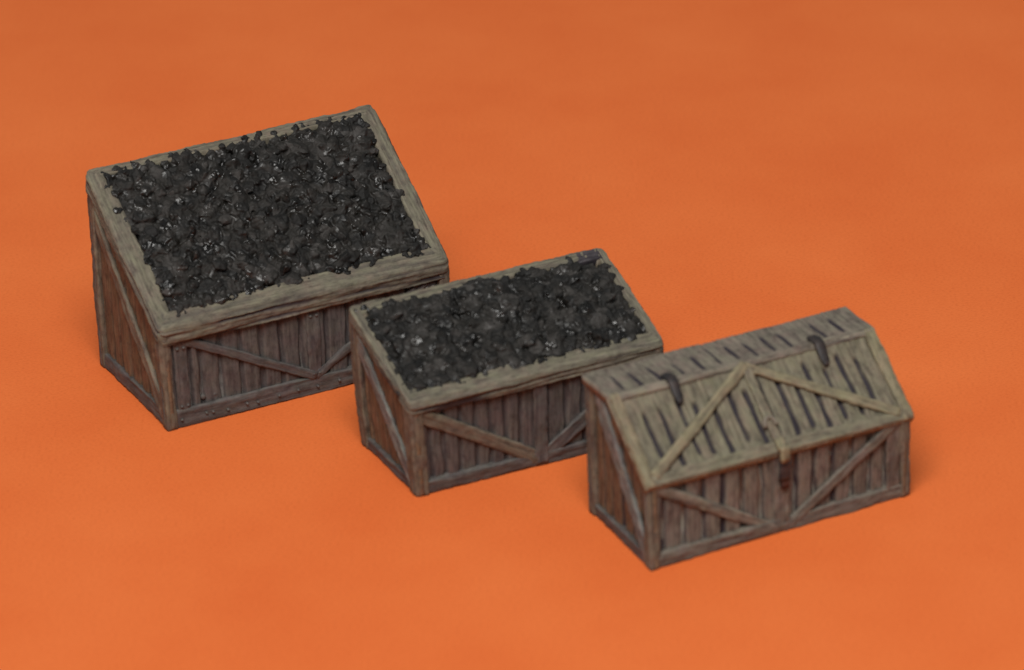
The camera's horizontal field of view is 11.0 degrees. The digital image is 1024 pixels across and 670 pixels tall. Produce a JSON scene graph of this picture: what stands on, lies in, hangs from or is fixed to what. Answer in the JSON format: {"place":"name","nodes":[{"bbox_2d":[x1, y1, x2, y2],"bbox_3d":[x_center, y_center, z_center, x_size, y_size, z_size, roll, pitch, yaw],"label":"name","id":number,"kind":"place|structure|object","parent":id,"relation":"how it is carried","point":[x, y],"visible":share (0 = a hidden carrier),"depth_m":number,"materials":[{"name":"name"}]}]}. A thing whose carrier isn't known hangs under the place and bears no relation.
{"place":"outdoors","nodes":[
{"label":"outdoors","id":0,"kind":"place"},
{"bbox_2d":[0,0,1023,669],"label":"ground","id":1,"kind":"structure","parent":0,"point":[702,170],"depth_m":0.78,"materials":[{"name":"orange paper"}]},
{"bbox_2d":[85,105,449,431],"bbox_3d":[-0.035,-0.010,0.762,0.046,0.031,0.025,-14,29,-23],"label":"coal bunker","id":2,"kind":"object","parent":1,"relation":"on","point":[171,371],"visible":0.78,"depth_m":0.76,"materials":[{"name":"brown paint"}]},
{"bbox_2d":[101,112,430,316],"bbox_3d":[-0.035,-0.011,0.763,0.043,0.030,0.024,-14,29,-23],"label":"coal heap","id":3,"kind":"object","parent":2,"relation":"on","point":[221,225],"visible":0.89,"depth_m":0.76,"materials":[{"name":"black stone"}]},
{"bbox_2d":[349,248,663,496],"bbox_3d":[-0.001,0.005,0.741,0.040,0.022,0.020,-14,29,-23],"label":"coal bunker","id":4,"kind":"object","parent":1,"relation":"on","point":[480,426],"visible":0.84,"depth_m":0.73,"materials":[{"name":"brown paint"}]},
{"bbox_2d":[354,256,645,397],"bbox_3d":[-0.001,0.004,0.741,0.040,0.021,0.019,-14,29,-23],"label":"coal heap","id":5,"kind":"object","parent":4,"relation":"on","point":[473,328],"visible":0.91,"depth_m":0.74,"materials":[{"name":"black stone"}]},
{"bbox_2d":[582,306,913,571],"bbox_3d":[0.032,0.014,0.721,0.042,0.022,0.020,-14,29,-23],"label":"coal bunker","id":6,"kind":"object","parent":1,"relation":"on","point":[693,451],"visible":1,"depth_m":0.72,"materials":[{"name":"brown wood"}]}
]}

